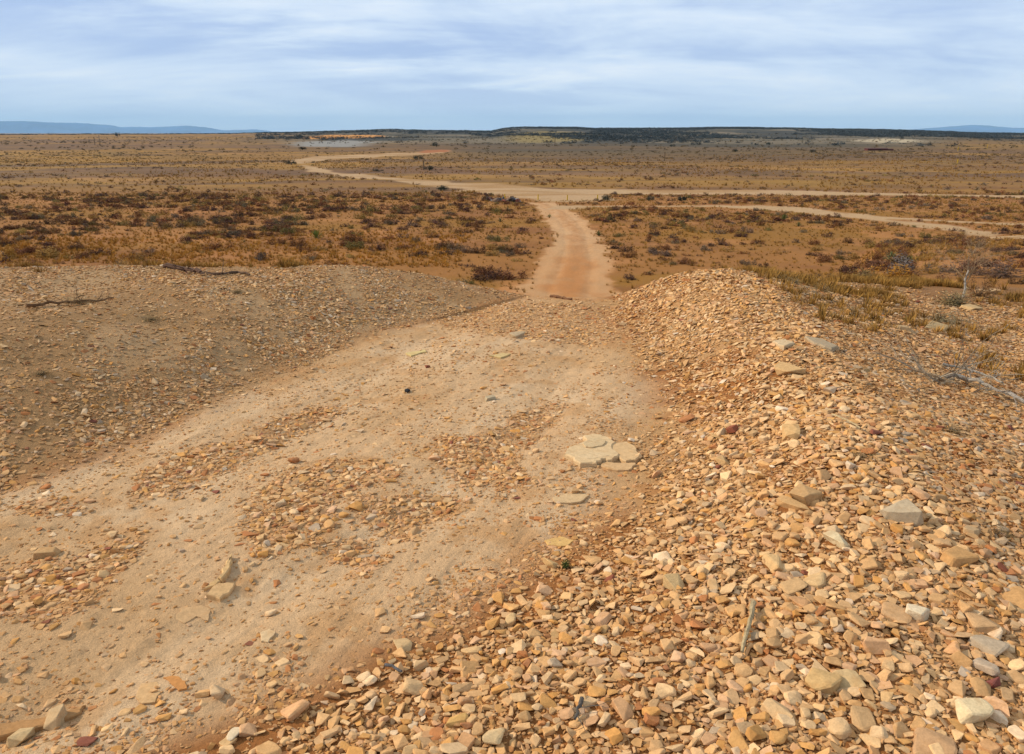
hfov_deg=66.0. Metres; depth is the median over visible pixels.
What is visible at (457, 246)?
desert shrub
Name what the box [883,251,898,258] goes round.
desert shrub
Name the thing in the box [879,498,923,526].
boulder
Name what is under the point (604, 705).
stone
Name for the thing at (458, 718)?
stone
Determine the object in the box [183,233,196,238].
desert shrub
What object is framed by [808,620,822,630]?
stone
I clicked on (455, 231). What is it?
desert shrub
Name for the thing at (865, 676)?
stone
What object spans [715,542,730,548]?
stone
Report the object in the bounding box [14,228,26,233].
desert shrub
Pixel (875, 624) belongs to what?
stone
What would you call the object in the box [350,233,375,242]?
desert shrub
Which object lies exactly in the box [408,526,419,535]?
stone
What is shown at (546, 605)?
stone
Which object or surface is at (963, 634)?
stone
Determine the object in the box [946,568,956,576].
stone
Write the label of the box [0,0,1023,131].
sky
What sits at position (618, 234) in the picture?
desert shrub
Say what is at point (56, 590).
stone
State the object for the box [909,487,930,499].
stone
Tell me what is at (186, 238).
desert shrub
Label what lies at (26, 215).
desert shrub
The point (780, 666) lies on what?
stone
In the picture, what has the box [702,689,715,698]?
stone
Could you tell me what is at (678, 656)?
stone
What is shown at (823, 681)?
stone
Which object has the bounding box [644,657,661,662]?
stone
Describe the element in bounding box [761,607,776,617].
stone
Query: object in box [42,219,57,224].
desert shrub
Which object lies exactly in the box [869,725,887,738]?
stone
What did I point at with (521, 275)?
desert shrub
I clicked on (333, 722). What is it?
stone
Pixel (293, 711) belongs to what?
stone
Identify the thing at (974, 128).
mountains
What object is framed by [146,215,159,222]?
desert shrub
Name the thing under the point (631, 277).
desert shrub
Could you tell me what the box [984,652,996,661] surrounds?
stone
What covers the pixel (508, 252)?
desert shrub
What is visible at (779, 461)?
stone
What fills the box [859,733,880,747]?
stone
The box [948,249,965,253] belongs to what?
desert shrub
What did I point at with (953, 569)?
stone
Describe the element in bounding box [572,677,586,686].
stone
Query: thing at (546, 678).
stone
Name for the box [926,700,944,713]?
stone
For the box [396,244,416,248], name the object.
desert shrub
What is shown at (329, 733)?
stone
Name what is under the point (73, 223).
desert shrub
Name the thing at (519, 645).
stone
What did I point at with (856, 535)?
stone
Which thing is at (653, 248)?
desert shrub
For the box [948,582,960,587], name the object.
stone
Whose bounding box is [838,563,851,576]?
stone
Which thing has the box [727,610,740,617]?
stone
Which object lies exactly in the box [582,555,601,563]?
stone
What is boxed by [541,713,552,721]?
stone
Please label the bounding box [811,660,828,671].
stone
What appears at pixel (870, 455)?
dry weed
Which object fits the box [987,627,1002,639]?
stone
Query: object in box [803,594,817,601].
stone
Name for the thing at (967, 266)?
desert shrub
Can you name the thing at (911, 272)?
desert shrub
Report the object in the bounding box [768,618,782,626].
stone
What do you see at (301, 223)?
desert shrub
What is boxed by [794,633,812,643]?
stone
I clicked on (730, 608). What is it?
stone
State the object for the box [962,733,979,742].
stone
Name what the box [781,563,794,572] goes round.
stone
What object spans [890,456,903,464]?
stone
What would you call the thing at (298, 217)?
desert shrub
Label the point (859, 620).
stone
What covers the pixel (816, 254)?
desert shrub
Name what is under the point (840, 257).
desert shrub
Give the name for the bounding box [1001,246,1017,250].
desert shrub
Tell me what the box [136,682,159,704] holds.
flat stone
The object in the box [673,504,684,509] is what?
stone
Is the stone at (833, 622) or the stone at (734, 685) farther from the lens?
the stone at (833, 622)
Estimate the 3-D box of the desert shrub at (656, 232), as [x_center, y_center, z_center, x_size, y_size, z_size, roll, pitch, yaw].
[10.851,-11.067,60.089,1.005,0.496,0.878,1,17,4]
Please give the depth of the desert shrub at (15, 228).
63.93 m
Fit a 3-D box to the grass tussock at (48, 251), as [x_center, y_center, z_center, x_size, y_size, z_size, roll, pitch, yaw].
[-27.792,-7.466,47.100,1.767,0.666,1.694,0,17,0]
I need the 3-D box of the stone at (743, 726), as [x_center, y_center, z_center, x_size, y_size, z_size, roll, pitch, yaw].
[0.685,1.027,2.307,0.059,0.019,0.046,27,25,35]
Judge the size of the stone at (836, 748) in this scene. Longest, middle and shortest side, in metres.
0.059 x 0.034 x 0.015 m
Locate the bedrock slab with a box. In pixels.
[564,434,639,471]
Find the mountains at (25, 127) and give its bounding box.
[0,121,271,132]
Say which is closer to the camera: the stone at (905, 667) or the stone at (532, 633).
the stone at (905, 667)
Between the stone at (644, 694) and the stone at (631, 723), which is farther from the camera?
the stone at (644, 694)
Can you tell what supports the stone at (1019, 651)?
on the gravel at (940, 535)
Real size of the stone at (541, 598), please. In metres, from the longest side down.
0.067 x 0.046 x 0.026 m
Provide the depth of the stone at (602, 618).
2.91 m
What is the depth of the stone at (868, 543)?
3.15 m
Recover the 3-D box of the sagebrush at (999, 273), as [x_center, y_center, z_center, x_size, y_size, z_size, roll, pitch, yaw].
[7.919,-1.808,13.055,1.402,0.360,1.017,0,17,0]
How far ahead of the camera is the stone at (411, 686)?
2.58 m
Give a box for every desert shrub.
[0,237,16,244]
[3,224,19,229]
[9,215,20,219]
[12,247,29,255]
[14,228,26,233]
[14,258,42,266]
[16,214,37,219]
[19,247,37,253]
[20,223,36,229]
[23,245,39,253]
[30,233,46,238]
[32,212,45,217]
[39,228,56,234]
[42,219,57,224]
[42,241,54,248]
[54,217,66,222]
[57,212,76,217]
[65,241,81,249]
[66,218,87,224]
[69,225,89,230]
[71,229,82,236]
[74,252,91,258]
[84,224,103,230]
[86,248,111,254]
[114,220,130,225]
[128,222,143,226]
[131,251,147,260]
[134,247,155,254]
[140,213,161,217]
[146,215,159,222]
[156,221,182,228]
[174,219,194,226]
[177,235,193,242]
[181,205,191,211]
[181,220,206,224]
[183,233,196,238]
[187,215,204,222]
[196,229,212,234]
[201,240,233,250]
[211,217,225,223]
[218,223,228,227]
[221,232,240,237]
[229,227,252,233]
[234,210,244,215]
[234,230,242,235]
[238,231,255,238]
[253,251,268,260]
[260,225,281,231]
[260,230,281,236]
[266,238,287,244]
[277,226,296,233]
[287,213,303,219]
[287,237,307,246]
[293,220,309,224]
[297,246,311,252]
[301,255,316,261]
[304,214,315,219]
[311,230,322,238]
[312,212,332,217]
[312,246,327,250]
[322,260,347,264]
[338,239,349,246]
[342,236,355,242]
[343,240,363,249]
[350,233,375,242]
[352,212,366,218]
[359,218,371,223]
[368,242,387,251]
[373,216,394,222]
[396,225,408,229]
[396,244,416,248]
[399,209,412,213]
[405,249,427,256]
[410,236,420,240]
[427,233,439,237]
[430,222,454,227]
[434,242,455,249]
[435,242,451,249]
[436,249,452,254]
[446,243,464,249]
[449,246,473,253]
[452,228,465,233]
[456,220,469,223]
[462,244,486,253]
[470,272,495,281]
[471,220,484,227]
[473,265,494,276]
[484,249,499,255]
[485,234,509,241]
[485,243,498,250]
[486,267,510,277]
[487,270,526,279]
[488,208,501,213]
[496,244,514,250]
[505,250,515,256]
[514,242,526,247]
[613,232,625,236]
[617,245,633,251]
[620,250,636,257]
[623,273,634,280]
[646,245,660,252]
[649,229,660,234]
[649,249,660,254]
[654,243,679,249]
[660,248,671,256]
[665,237,685,243]
[677,256,696,264]
[685,225,694,231]
[725,226,738,232]
[734,233,747,236]
[740,228,753,232]
[740,259,757,264]
[806,252,823,256]
[808,239,819,244]
[810,244,822,250]
[816,253,831,262]
[833,254,852,259]
[837,262,862,273]
[842,236,852,243]
[847,267,876,276]
[848,251,858,258]
[853,258,881,267]
[864,241,880,247]
[872,258,901,270]
[873,252,883,259]
[874,242,889,248]
[880,247,906,253]
[883,251,898,258]
[884,239,905,244]
[885,254,909,262]
[888,269,921,276]
[897,233,914,236]
[903,242,917,248]
[904,259,917,268]
[919,232,931,237]
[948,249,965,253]
[952,237,988,246]
[958,259,980,270]
[966,240,989,247]
[969,267,994,275]
[977,258,1001,266]
[992,246,1008,252]
[997,254,1014,260]
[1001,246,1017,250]
[1004,229,1023,233]
[1006,256,1023,267]
[1006,276,1023,283]
[1014,251,1023,258]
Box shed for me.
[864,148,893,150]
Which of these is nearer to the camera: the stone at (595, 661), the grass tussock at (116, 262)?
the stone at (595, 661)
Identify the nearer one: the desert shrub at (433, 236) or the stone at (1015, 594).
the stone at (1015, 594)
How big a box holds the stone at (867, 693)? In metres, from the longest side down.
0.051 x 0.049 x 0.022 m
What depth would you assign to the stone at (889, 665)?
2.52 m
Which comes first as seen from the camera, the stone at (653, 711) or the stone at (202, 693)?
the stone at (653, 711)
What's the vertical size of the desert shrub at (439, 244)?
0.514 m
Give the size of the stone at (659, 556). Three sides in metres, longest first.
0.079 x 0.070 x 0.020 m
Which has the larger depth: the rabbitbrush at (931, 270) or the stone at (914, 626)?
the rabbitbrush at (931, 270)
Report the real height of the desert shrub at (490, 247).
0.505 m
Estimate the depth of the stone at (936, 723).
2.33 m
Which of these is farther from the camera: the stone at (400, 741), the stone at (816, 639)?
the stone at (816, 639)
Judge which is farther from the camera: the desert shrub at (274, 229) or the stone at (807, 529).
the desert shrub at (274, 229)
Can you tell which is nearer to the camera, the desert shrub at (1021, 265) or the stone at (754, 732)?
the stone at (754, 732)
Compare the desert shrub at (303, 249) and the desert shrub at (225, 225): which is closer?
the desert shrub at (303, 249)
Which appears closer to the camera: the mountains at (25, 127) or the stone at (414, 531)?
the stone at (414, 531)
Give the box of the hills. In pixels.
[231,127,1023,139]
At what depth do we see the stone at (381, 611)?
3.03 m
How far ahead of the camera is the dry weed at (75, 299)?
6.79 m
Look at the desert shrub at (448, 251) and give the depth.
48.44 m
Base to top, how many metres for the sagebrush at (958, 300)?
0.216 m
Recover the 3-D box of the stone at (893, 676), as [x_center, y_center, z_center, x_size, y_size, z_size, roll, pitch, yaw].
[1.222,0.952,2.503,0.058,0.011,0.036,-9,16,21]
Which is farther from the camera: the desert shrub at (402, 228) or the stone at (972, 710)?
the desert shrub at (402, 228)
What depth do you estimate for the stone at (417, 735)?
2.37 m
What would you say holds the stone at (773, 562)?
on the gravel at (940, 535)
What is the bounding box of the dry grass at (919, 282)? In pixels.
[0,153,1023,380]
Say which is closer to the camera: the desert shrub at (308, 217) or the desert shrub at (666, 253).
the desert shrub at (666, 253)
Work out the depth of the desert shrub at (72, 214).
75.26 m
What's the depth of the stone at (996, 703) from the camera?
2.37 m
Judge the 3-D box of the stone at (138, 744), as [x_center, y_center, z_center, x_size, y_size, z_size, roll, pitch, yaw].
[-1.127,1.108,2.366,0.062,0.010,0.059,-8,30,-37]
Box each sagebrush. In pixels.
[865,259,888,270]
[888,252,920,273]
[919,262,954,271]
[928,309,977,325]
[932,286,975,306]
[939,257,1023,278]
[967,274,999,296]
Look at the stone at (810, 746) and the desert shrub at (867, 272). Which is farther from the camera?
the desert shrub at (867, 272)
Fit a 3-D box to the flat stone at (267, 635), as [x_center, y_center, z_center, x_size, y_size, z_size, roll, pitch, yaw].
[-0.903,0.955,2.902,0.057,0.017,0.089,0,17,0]
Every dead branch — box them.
[25,285,113,308]
[200,257,250,275]
[942,351,1003,382]
[946,361,1023,406]
[1007,392,1023,402]
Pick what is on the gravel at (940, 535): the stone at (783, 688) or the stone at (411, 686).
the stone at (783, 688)
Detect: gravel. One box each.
[0,264,1023,445]
[0,391,1023,753]
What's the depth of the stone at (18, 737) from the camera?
2.42 m
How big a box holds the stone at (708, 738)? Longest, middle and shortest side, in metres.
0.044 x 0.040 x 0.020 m
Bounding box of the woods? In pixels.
[0,126,1023,145]
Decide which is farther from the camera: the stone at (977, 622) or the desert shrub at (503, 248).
the desert shrub at (503, 248)
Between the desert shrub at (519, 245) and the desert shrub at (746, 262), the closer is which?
the desert shrub at (746, 262)
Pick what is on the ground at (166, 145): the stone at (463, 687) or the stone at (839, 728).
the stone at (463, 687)
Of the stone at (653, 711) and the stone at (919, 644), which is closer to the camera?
the stone at (653, 711)
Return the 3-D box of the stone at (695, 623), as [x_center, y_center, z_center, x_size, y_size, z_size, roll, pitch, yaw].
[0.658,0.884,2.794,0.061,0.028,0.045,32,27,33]
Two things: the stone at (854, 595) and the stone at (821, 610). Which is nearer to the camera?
the stone at (821, 610)
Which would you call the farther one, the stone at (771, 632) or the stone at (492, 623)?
the stone at (492, 623)
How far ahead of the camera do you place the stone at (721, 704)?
2.42 m
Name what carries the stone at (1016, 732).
on the gravel at (940, 535)
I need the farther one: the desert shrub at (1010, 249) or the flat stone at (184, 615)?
the desert shrub at (1010, 249)
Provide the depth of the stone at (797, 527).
3.32 m
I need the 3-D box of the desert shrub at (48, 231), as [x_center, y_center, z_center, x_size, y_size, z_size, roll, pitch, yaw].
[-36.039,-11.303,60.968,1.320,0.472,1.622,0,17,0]
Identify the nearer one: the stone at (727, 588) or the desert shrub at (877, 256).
the stone at (727, 588)
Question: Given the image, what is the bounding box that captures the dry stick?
[741,600,756,652]
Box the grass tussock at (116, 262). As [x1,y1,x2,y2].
[111,256,126,264]
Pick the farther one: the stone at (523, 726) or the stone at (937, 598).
the stone at (937, 598)
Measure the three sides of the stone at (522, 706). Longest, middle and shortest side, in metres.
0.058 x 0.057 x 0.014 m
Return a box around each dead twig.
[384,663,401,671]
[573,696,610,729]
[831,414,860,427]
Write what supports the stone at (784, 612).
on the gravel at (940, 535)
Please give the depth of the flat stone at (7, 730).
2.49 m
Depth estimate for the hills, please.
1433.88 m
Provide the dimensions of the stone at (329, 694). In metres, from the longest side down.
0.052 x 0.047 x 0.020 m
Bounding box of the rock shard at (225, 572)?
[218,554,232,582]
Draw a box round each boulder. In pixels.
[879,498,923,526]
[896,325,913,332]
[925,321,949,330]
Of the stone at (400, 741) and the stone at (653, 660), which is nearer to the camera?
the stone at (400, 741)
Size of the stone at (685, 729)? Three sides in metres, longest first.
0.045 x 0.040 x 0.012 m
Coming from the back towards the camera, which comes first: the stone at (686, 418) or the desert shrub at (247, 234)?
the desert shrub at (247, 234)
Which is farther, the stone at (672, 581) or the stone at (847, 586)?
the stone at (672, 581)
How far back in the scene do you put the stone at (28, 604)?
3.08 m
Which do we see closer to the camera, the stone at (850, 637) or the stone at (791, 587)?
the stone at (850, 637)
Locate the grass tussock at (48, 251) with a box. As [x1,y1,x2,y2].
[33,246,58,257]
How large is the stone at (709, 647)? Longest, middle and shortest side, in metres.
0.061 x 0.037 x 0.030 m
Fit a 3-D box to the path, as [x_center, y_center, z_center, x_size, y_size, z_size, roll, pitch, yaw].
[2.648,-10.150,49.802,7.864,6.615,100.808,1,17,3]
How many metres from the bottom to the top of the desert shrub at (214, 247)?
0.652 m
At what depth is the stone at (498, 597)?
3.10 m
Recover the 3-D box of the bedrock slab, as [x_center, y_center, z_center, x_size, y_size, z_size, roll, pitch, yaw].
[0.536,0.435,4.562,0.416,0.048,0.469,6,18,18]
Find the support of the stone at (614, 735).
on the gravel at (940, 535)
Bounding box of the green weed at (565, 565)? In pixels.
[561,559,570,568]
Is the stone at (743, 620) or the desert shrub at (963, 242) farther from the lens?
the desert shrub at (963, 242)
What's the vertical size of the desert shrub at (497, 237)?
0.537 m
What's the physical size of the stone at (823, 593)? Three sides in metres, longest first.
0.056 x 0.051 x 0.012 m
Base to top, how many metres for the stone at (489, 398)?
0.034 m
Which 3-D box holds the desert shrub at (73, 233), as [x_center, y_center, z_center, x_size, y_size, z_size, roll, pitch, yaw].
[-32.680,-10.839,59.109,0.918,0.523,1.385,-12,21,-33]
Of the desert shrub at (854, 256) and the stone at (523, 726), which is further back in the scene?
the desert shrub at (854, 256)
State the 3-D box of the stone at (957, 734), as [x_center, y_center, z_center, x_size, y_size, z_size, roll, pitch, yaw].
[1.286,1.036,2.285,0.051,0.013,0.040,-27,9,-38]
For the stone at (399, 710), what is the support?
on the ground at (166, 145)
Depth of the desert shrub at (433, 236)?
57.85 m
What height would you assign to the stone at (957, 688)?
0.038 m
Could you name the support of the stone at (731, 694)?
on the gravel at (940, 535)
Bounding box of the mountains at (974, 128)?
[911,125,1023,132]
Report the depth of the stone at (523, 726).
2.37 m
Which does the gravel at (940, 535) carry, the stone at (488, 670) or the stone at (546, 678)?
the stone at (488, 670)
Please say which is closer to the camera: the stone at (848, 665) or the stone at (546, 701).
the stone at (546, 701)
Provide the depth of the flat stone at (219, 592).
3.18 m
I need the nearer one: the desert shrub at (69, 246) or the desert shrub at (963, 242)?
the desert shrub at (963, 242)
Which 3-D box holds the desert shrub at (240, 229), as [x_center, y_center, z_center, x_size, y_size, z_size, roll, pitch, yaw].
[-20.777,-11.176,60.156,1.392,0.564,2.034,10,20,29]
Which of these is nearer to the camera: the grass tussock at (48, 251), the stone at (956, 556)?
the stone at (956, 556)
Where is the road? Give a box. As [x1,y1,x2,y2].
[290,150,1023,238]
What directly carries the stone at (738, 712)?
on the gravel at (940, 535)
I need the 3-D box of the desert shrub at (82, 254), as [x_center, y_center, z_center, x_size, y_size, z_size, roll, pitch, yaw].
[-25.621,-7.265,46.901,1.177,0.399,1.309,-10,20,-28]
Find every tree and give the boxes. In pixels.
[422,165,434,170]
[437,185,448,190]
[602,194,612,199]
[927,225,1007,296]
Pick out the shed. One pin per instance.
(874, 149)
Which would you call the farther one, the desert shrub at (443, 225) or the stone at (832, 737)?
the desert shrub at (443, 225)
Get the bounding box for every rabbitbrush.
[870,262,912,277]
[914,262,940,273]
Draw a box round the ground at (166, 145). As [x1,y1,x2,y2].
[0,133,1023,753]
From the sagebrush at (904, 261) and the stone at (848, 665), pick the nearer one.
the stone at (848, 665)
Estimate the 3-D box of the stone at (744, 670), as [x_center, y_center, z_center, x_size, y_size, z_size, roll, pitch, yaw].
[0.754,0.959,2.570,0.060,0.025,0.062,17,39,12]
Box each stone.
[0,705,85,741]
[6,727,34,747]
[15,601,35,610]
[32,547,61,559]
[43,704,67,730]
[45,585,63,596]
[76,736,97,746]
[97,570,109,577]
[126,735,145,753]
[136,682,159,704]
[163,676,186,691]
[176,605,210,623]
[195,689,209,697]
[206,582,235,601]
[210,684,224,699]
[226,727,239,740]
[239,722,256,736]
[241,531,257,535]
[260,629,275,642]
[275,499,285,507]
[280,699,309,720]
[315,712,329,725]
[320,726,340,738]
[324,691,339,698]
[328,715,339,728]
[330,707,340,717]
[339,741,350,750]
[344,687,360,694]
[362,675,376,685]
[363,696,377,709]
[371,743,382,751]
[375,607,385,616]
[392,733,408,750]
[393,638,411,651]
[393,647,406,657]
[395,662,403,673]
[395,702,404,716]
[402,677,424,694]
[406,349,426,356]
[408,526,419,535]
[408,721,418,728]
[411,731,422,739]
[413,740,420,748]
[420,725,433,730]
[426,680,441,687]
[442,736,453,743]
[443,704,461,711]
[446,713,467,727]
[449,666,465,672]
[452,682,472,692]
[456,732,474,748]
[457,696,472,705]
[460,660,480,677]
[461,646,481,655]
[467,690,487,697]
[472,678,485,685]
[472,722,483,735]
[482,728,504,744]
[484,395,496,401]
[484,666,496,673]
[485,616,499,629]
[489,353,510,358]
[491,591,503,604]
[491,683,508,694]
[492,675,502,683]
[503,602,518,610]
[505,613,515,627]
[509,331,525,338]
[510,666,522,677]
[510,692,525,702]
[511,639,525,652]
[512,624,525,631]
[514,722,530,730]
[516,594,527,605]
[517,702,532,710]
[517,710,531,722]
[526,628,541,638]
[526,662,540,674]
[532,595,544,603]
[535,584,551,595]
[537,656,549,667]
[540,693,556,707]
[541,601,550,609]
[541,671,552,684]
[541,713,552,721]
[543,557,557,568]
[544,537,573,546]
[546,648,566,656]
[547,657,562,666]
[553,493,588,503]
[557,707,573,719]
[559,632,572,642]
[563,743,574,753]
[571,568,584,572]
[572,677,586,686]
[579,655,590,663]
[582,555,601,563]
[582,696,598,706]
[582,715,599,726]
[586,656,606,666]
[587,685,605,696]
[592,666,601,676]
[592,682,607,689]
[593,612,611,625]
[597,701,608,710]
[597,711,609,726]
[603,677,614,681]
[605,727,622,745]
[611,645,621,656]
[611,696,632,721]
[620,684,630,691]
[625,719,637,728]
[628,656,644,666]
[639,725,654,737]
[640,685,648,700]
[642,706,660,715]
[643,712,659,725]
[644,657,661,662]
[652,551,670,560]
[652,574,663,583]
[654,683,675,698]
[663,573,684,591]
[665,744,684,751]
[670,650,685,662]
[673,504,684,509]
[677,691,691,701]
[678,725,690,732]
[679,414,694,422]
[686,676,696,685]
[689,646,704,656]
[690,619,708,629]
[690,728,705,740]
[695,586,705,593]
[699,642,716,652]
[701,731,717,745]
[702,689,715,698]
[705,676,715,688]
[707,707,728,718]
[709,723,718,734]
[714,701,728,708]
[715,455,729,464]
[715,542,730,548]
[719,582,735,594]
[720,471,731,478]
[722,688,739,705]
[723,556,732,562]
[725,604,735,612]
[726,680,743,692]
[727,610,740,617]
[727,631,747,643]
[728,729,748,751]
[732,706,746,721]
[734,663,752,677]
[736,721,752,734]
[739,617,747,626]
[742,574,758,584]
[743,643,752,656]
[745,724,765,740]
[747,711,769,721]
[752,657,763,667]
[760,698,792,718]
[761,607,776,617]
[762,538,775,547]
[762,553,783,571]
[762,654,777,667]
[766,627,779,638]
[766,637,781,648]
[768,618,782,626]
[769,730,785,743]
[772,339,794,350]
[772,458,784,465]
[772,532,787,542]
[774,362,804,375]
[774,661,789,671]
[775,571,793,580]
[776,713,795,727]
[777,495,809,510]
[777,684,791,693]
[778,577,807,595]
[780,609,791,615]
[780,669,793,681]
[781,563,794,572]
[782,424,799,439]
[782,602,798,611]
[783,690,801,705]
[789,484,821,505]
[789,523,803,532]
[789,596,810,607]
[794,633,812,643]
[795,609,808,611]
[796,685,810,696]
[798,703,814,711]
[798,742,814,749]
[803,526,817,538]
[803,572,825,588]
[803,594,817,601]
[804,336,838,351]
[805,668,841,694]
[807,631,822,644]
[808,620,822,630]
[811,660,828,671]
[813,595,825,603]
[814,589,829,597]
[815,606,826,615]
[822,727,841,744]
[823,530,850,550]
[824,656,841,666]
[825,599,847,611]
[827,717,851,739]
[829,459,844,466]
[829,740,845,753]
[830,572,845,579]
[830,617,837,627]
[832,669,865,688]
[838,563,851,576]
[838,582,853,591]
[842,662,856,669]
[842,687,860,697]
[843,590,863,599]
[843,630,857,644]
[847,612,870,627]
[849,532,862,539]
[850,705,875,732]
[859,670,875,682]
[859,688,874,700]
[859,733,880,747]
[861,538,874,549]
[862,583,879,590]
[862,636,890,654]
[864,699,876,710]
[869,621,885,628]
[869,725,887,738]
[870,429,883,434]
[871,535,883,540]
[875,678,892,689]
[881,602,911,624]
[881,660,894,672]
[881,691,893,701]
[883,684,898,693]
[885,637,897,643]
[888,673,905,680]
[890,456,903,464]
[891,591,910,598]
[893,721,910,737]
[896,663,912,671]
[898,684,918,699]
[900,678,912,685]
[904,619,919,631]
[905,603,929,622]
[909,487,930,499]
[909,639,924,649]
[910,579,927,588]
[910,715,925,729]
[912,727,957,753]
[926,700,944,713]
[926,717,942,727]
[927,631,935,643]
[928,592,947,603]
[936,729,946,735]
[940,546,979,567]
[943,641,960,653]
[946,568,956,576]
[947,566,958,572]
[947,680,966,697]
[947,718,967,731]
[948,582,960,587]
[949,651,972,667]
[950,619,965,625]
[951,728,963,739]
[953,545,969,550]
[954,631,974,637]
[955,698,993,724]
[957,599,972,613]
[958,586,976,598]
[960,304,982,309]
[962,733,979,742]
[963,525,979,533]
[965,610,1005,634]
[968,634,1009,656]
[970,677,990,697]
[972,658,999,676]
[975,288,1000,293]
[978,738,1000,753]
[983,696,1009,716]
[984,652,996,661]
[986,497,998,506]
[986,677,1000,688]
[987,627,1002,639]
[990,710,1007,726]
[1001,687,1014,703]
[1002,586,1023,608]
[1006,670,1023,683]
[1007,658,1023,670]
[1007,725,1023,742]
[1015,646,1023,657]
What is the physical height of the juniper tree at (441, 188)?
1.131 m
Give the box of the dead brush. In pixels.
[852,315,1023,400]
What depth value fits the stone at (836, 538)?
3.19 m
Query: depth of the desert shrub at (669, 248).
50.54 m
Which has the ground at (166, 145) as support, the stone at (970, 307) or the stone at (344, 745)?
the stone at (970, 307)
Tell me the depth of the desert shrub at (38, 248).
49.22 m
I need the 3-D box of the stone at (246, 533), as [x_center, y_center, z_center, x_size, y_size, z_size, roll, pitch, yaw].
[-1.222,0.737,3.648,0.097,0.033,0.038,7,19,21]
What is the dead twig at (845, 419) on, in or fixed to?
on the gravel at (940, 535)
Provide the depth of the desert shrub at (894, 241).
53.34 m
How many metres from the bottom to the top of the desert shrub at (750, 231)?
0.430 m
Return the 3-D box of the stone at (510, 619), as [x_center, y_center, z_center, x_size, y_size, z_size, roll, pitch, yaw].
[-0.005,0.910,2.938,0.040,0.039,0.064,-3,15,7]
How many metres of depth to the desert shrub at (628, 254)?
47.46 m
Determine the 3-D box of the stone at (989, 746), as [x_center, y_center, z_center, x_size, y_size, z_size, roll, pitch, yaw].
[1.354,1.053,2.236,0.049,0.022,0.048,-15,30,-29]
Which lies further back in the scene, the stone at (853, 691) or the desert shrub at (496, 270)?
the desert shrub at (496, 270)
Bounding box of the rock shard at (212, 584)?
[204,578,220,591]
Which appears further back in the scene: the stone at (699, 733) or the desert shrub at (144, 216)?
the desert shrub at (144, 216)
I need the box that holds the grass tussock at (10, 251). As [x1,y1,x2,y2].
[0,244,16,257]
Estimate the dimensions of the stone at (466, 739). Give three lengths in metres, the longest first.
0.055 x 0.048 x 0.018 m
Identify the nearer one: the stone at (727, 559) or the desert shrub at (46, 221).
the stone at (727, 559)
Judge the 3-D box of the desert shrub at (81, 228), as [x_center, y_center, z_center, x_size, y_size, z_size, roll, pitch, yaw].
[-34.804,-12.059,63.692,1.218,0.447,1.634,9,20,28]
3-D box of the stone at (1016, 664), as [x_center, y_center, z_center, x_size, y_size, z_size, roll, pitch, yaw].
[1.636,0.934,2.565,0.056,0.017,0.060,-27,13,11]
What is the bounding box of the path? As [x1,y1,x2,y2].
[0,202,653,753]
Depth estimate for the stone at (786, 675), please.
2.51 m
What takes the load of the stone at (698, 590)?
on the gravel at (940, 535)
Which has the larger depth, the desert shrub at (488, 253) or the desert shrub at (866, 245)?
the desert shrub at (866, 245)
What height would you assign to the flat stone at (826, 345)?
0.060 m
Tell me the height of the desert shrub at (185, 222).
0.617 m
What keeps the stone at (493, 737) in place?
on the ground at (166, 145)
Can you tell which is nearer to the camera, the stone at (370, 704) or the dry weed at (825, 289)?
the stone at (370, 704)
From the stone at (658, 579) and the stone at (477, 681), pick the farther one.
the stone at (658, 579)
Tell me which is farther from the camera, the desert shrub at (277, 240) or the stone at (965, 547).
the desert shrub at (277, 240)
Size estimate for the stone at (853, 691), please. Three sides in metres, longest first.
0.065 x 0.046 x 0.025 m
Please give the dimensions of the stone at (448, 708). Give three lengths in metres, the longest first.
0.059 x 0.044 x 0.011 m
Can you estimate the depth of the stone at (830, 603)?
2.79 m
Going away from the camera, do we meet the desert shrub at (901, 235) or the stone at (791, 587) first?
the stone at (791, 587)
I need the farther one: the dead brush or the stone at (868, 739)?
the dead brush
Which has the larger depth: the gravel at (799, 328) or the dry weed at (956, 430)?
the gravel at (799, 328)
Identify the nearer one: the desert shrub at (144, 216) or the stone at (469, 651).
the stone at (469, 651)
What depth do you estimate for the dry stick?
2.72 m
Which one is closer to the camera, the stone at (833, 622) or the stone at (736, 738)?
the stone at (736, 738)
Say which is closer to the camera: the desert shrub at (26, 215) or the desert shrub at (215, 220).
the desert shrub at (215, 220)
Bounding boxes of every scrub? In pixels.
[0,133,1023,193]
[0,190,1023,285]
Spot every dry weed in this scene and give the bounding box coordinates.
[28,367,56,375]
[59,294,97,307]
[141,313,165,321]
[787,275,801,283]
[803,282,845,292]
[848,445,875,460]
[853,366,870,372]
[926,419,962,434]
[985,516,1023,541]
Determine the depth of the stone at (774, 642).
2.64 m
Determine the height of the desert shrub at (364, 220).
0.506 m
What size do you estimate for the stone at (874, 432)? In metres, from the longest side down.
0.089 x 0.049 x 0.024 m
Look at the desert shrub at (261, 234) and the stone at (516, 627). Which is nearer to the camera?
the stone at (516, 627)
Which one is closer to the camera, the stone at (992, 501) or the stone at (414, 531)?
the stone at (992, 501)
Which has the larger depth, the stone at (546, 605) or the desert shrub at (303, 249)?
the desert shrub at (303, 249)
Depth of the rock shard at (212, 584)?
3.23 m
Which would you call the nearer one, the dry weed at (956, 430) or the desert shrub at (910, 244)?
the dry weed at (956, 430)
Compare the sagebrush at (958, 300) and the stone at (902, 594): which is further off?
the sagebrush at (958, 300)
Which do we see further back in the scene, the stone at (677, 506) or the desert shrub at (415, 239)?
the desert shrub at (415, 239)
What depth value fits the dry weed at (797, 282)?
8.38 m
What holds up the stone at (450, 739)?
on the gravel at (940, 535)
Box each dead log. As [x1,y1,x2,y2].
[163,261,201,272]
[550,295,571,299]
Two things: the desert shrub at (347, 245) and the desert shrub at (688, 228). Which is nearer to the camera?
the desert shrub at (347, 245)

